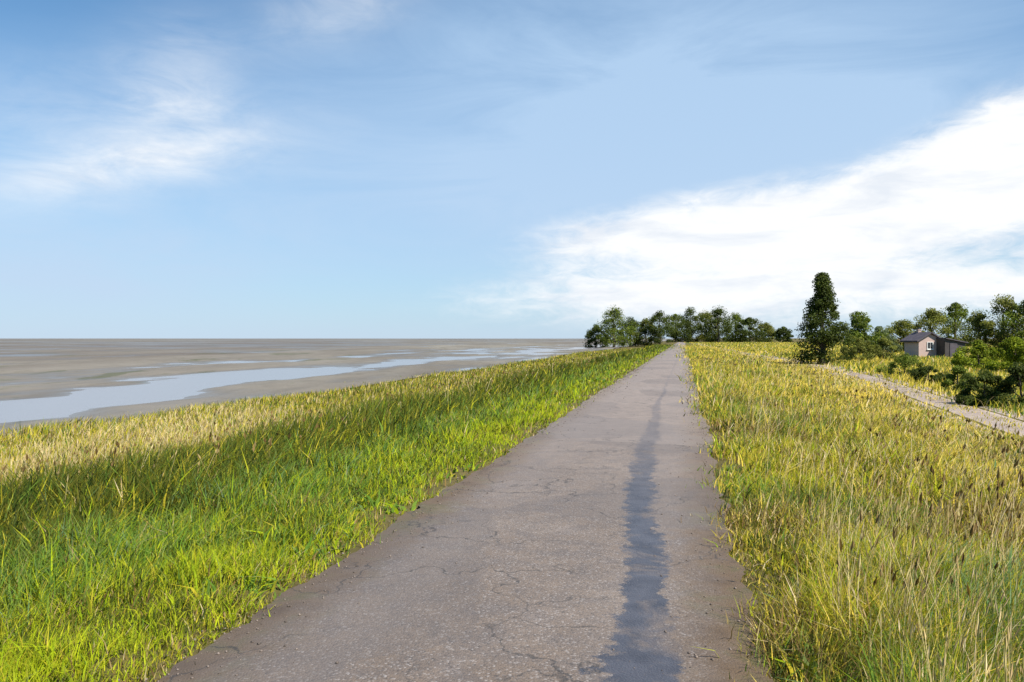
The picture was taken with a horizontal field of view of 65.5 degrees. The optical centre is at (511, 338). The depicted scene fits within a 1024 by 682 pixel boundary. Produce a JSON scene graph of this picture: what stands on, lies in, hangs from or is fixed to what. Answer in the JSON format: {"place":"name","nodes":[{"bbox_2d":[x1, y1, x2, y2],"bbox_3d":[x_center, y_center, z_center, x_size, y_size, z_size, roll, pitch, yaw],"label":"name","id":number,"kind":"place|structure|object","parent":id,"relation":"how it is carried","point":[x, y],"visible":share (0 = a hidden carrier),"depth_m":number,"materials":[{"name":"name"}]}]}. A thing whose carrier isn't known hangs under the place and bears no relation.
{"place":"outdoors","nodes":[
{"label":"outdoors","id":0,"kind":"place"},
{"bbox_2d":[0,339,666,437],"bbox_3d":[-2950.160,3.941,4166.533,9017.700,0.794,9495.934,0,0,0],"label":"mudflat","id":1,"kind":"structure","parent":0,"point":[37,368],"depth_m":129.17,"materials":[{"name":"grey soil"}]},
{"bbox_2d":[0,339,672,422],"bbox_3d":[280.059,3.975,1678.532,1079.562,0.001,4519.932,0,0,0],"label":"water","id":2,"kind":"structure","parent":0,"point":[177,388],"depth_m":64.16,"materials":[{"name":"blue liquid"}]},
{"bbox_2d":[118,340,795,681],"bbox_3d":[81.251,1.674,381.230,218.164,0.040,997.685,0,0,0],"label":"road","id":3,"kind":"structure","parent":0,"point":[544,578],"depth_m":5.46,"materials":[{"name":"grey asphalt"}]},
{"bbox_2d":[0,338,1023,681],"bbox_3d":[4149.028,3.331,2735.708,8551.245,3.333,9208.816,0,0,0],"label":"ground","id":4,"kind":"structure","parent":0,"point":[390,520],"depth_m":6.24,"materials":[{"name":"green plant"}]},
{"bbox_2d":[0,348,632,484],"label":"marsh grass","id":5,"kind":"structure","parent":4,"relation":"on","point":[11,446],"depth_m":33.45,"materials":[{"name":"yellow plant"}]},
{"bbox_2d":[0,343,677,554],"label":"bank vegetation","id":6,"kind":"object","parent":4,"relation":"on","point":[375,412],"visible":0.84,"depth_m":9.14,"materials":[{"name":"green plant"}]},
{"bbox_2d":[0,349,1023,681],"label":"dry grass stalks","id":7,"kind":"object","parent":4,"relation":"on","point":[1012,673],"visible":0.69,"depth_m":5.12,"materials":[{"name":"beige plant"}]},
{"bbox_2d":[0,355,1023,633],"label":"dock seed stalks","id":8,"kind":"object","parent":4,"relation":"on","point":[958,493],"visible":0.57,"depth_m":7.65,"materials":[{"name":"brown plant"}]},
{"bbox_2d":[58,371,1023,681],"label":"broad leaved weeds","id":9,"kind":"object","parent":4,"relation":"on","point":[272,583],"visible":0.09,"depth_m":6.64,"materials":[{"name":"green plant"}]},
{"bbox_2d":[582,325,611,347],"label":"distant tree","id":10,"kind":"object","parent":4,"relation":"on","point":[593,333],"visible":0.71,"depth_m":338.71,"materials":[{"name":"green plant"}]},
{"bbox_2d":[593,304,640,347],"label":"distant tree","id":11,"kind":"object","parent":4,"relation":"on","point":[614,313],"visible":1,"depth_m":328.40,"materials":[{"name":"green plant"}]},
{"bbox_2d":[609,316,646,346],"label":"distant tree","id":12,"kind":"object","parent":4,"relation":"on","point":[630,319],"visible":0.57,"depth_m":343.28,"materials":[{"name":"green plant"}]},
{"bbox_2d":[627,318,655,346],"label":"distant tree","id":13,"kind":"object","parent":4,"relation":"on","point":[647,341],"visible":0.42,"depth_m":347.93,"materials":[{"name":"green plant"}]},
{"bbox_2d":[641,310,689,344],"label":"distant tree","id":14,"kind":"object","parent":4,"relation":"on","point":[656,328],"visible":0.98,"depth_m":337.49,"materials":[{"name":"green plant"}]},
{"bbox_2d":[661,313,694,341],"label":"distant tree","id":15,"kind":"object","parent":4,"relation":"on","point":[674,316],"visible":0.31,"depth_m":358.62,"materials":[{"name":"green plant"}]},
{"bbox_2d":[668,306,715,341],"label":"distant tree","id":16,"kind":"object","parent":4,"relation":"on","point":[689,326],"visible":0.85,"depth_m":342.81,"materials":[{"name":"green plant"}]},
{"bbox_2d":[682,310,723,341],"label":"distant tree","id":17,"kind":"object","parent":4,"relation":"on","point":[699,338],"visible":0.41,"depth_m":348.16,"materials":[{"name":"green plant"}]},
{"bbox_2d":[699,305,737,341],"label":"distant tree","id":18,"kind":"object","parent":4,"relation":"on","point":[717,313],"visible":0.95,"depth_m":334.05,"materials":[{"name":"green plant"}]},
{"bbox_2d":[717,312,753,341],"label":"distant tree","id":19,"kind":"object","parent":4,"relation":"on","point":[736,318],"visible":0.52,"depth_m":347.63,"materials":[{"name":"green plant"}]},
{"bbox_2d":[730,317,770,342],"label":"distant tree","id":20,"kind":"object","parent":4,"relation":"on","point":[749,321],"visible":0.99,"depth_m":338.09,"materials":[{"name":"green plant"}]},
{"bbox_2d":[752,322,776,341],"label":"distant tree","id":21,"kind":"object","parent":4,"relation":"on","point":[770,331],"visible":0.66,"depth_m":348.05,"materials":[{"name":"green plant"}]},
{"bbox_2d":[772,326,793,341],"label":"distant tree","id":22,"kind":"object","parent":4,"relation":"on","point":[784,331],"visible":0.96,"depth_m":333.73,"materials":[{"name":"green plant"}]},
{"bbox_2d":[782,272,856,364],"bbox_3d":[23.904,-1.482,62.076,5.674,7.392,4.674,0,0,27],"label":"tall tree","id":23,"kind":"object","parent":4,"relation":"on","point":[821,304],"visible":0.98,"depth_m":61.59,"materials":[{"name":"green plant"}]},
{"bbox_2d":[673,344,1023,681],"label":"meadow grass","id":24,"kind":"structure","parent":4,"relation":"on","point":[814,621],"depth_m":7.24,"materials":[{"name":"plant"}]},
{"bbox_2d":[679,341,1023,419],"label":"field grass","id":25,"kind":"structure","parent":4,"relation":"on","point":[778,349],"depth_m":55.55,"materials":[{"name":"plant"}]},
{"bbox_2d":[838,336,884,360],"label":"bush","id":26,"kind":"object","parent":4,"relation":"on","point":[852,351],"visible":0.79,"depth_m":69.46,"materials":[{"name":"green plant"}]},
{"bbox_2d":[838,310,888,354],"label":"garden tree","id":27,"kind":"object","parent":4,"relation":"on","point":[859,323],"visible":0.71,"depth_m":90.89,"materials":[{"name":"green plant"}]},
{"bbox_2d":[863,337,898,358],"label":"bush","id":28,"kind":"object","parent":4,"relation":"on","point":[883,342],"visible":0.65,"depth_m":71.72,"materials":[{"name":"green plant"}]},
{"bbox_2d":[864,326,902,352],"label":"garden tree","id":29,"kind":"object","parent":4,"relation":"on","point":[878,328],"visible":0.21,"depth_m":99.63,"materials":[{"name":"green plant"}]},
{"bbox_2d":[876,353,923,375],"bbox_3d":[20.840,1.504,42.132,2.471,1.538,2.427,0,0,0],"label":"bush","id":30,"kind":"object","parent":4,"relation":"on","point":[903,360],"visible":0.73,"depth_m":41.86,"materials":[{"name":"green plant"}]},
{"bbox_2d":[879,319,924,352],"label":"garden tree","id":31,"kind":"object","parent":4,"relation":"on","point":[898,327],"visible":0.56,"depth_m":103.39,"materials":[{"name":"green plant"}]},
{"bbox_2d":[900,329,940,357],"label":"brick house","id":32,"kind":"structure","parent":4,"relation":"on","point":[918,342],"depth_m":80.22,"materials":[{"name":"brick"}]},
{"bbox_2d":[927,342,933,349],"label":"window","id":33,"kind":"structure","parent":32,"relation":"in","point":[929,344],"depth_m":80.14,"materials":[{"name":"white glass"}]},
{"bbox_2d":[909,365,949,382],"bbox_3d":[19.270,1.747,36.865,1.650,1.029,1.846,0,0,0],"label":"bush","id":34,"kind":"object","parent":4,"relation":"on","point":[922,371],"visible":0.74,"depth_m":36.81,"materials":[{"name":"green plant"}]},
{"bbox_2d":[909,307,964,340],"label":"garden tree","id":35,"kind":"object","parent":4,"relation":"on","point":[934,315],"visible":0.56,"depth_m":104.28,"materials":[{"name":"green plant"}]},
{"bbox_2d":[936,338,968,357],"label":"shed","id":36,"kind":"structure","parent":4,"relation":"on","point":[946,347],"depth_m":79.12,"materials":[{"name":"wood"}]},
{"bbox_2d":[950,343,956,357],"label":"door","id":37,"kind":"structure","parent":36,"relation":"in","point":[953,346],"depth_m":79.05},
{"bbox_2d":[933,302,977,345],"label":"garden tree","id":38,"kind":"object","parent":4,"relation":"on","point":[954,315],"visible":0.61,"depth_m":107.41,"materials":[{"name":"green plant"}]},
{"bbox_2d":[940,365,987,390],"bbox_3d":[17.545,1.640,30.948,1.623,1.212,1.869,0,0,29],"label":"bush","id":39,"kind":"object","parent":4,"relation":"on","point":[951,378],"visible":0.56,"depth_m":30.94,"materials":[{"name":"green plant"}]},
{"bbox_2d":[950,308,1005,353],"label":"garden tree","id":40,"kind":"object","parent":4,"relation":"on","point":[977,328],"visible":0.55,"depth_m":97.67,"materials":[{"name":"green plant"}]},
{"bbox_2d":[950,340,1006,368],"bbox_3d":[29.282,1.140,50.084,3.257,2.120,2.989,0,0,0],"label":"bush","id":41,"kind":"object","parent":4,"relation":"on","point":[977,349],"visible":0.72,"depth_m":49.73,"materials":[{"name":"green plant"}]},
{"bbox_2d":[953,369,1011,405],"bbox_3d":[14.373,1.575,24.525,1.864,1.248,1.444,0,0,-33],"label":"bush","id":42,"kind":"object","parent":4,"relation":"on","point":[984,377],"visible":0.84,"depth_m":24.27,"materials":[{"name":"green plant"}]},
{"bbox_2d":[978,361,1023,410],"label":"bush","id":43,"kind":"object","parent":4,"relation":"on","point":[1016,372],"visible":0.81,"depth_m":23.50,"materials":[{"name":"green plant"}]},
{"bbox_2d":[979,294,1023,351],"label":"garden tree","id":44,"kind":"object","parent":4,"relation":"on","point":[1006,303],"visible":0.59,"depth_m":95.63,"materials":[{"name":"green plant"}]},
{"bbox_2d":[984,336,1023,371],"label":"bush","id":45,"kind":"object","parent":4,"relation":"on","point":[1011,344],"visible":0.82,"depth_m":46.05,"materials":[{"name":"green plant"}]},
{"bbox_2d":[990,300,1023,349],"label":"garden tree","id":46,"kind":"object","parent":4,"relation":"on","point":[1012,314],"visible":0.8,"depth_m":92.50,"materials":[{"name":"green plant"}]},
{"bbox_2d":[0,0,1023,338],"label":"sky","id":47,"kind":"structure","parent":0,"point":[170,169],"materials":[{"name":"blue"}]},
{"bbox_2d":[694,343,1023,447],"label":"path","id":48,"kind":"structure","parent":0,"point":[967,414],"depth_m":23.70,"materials":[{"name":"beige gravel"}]}
]}

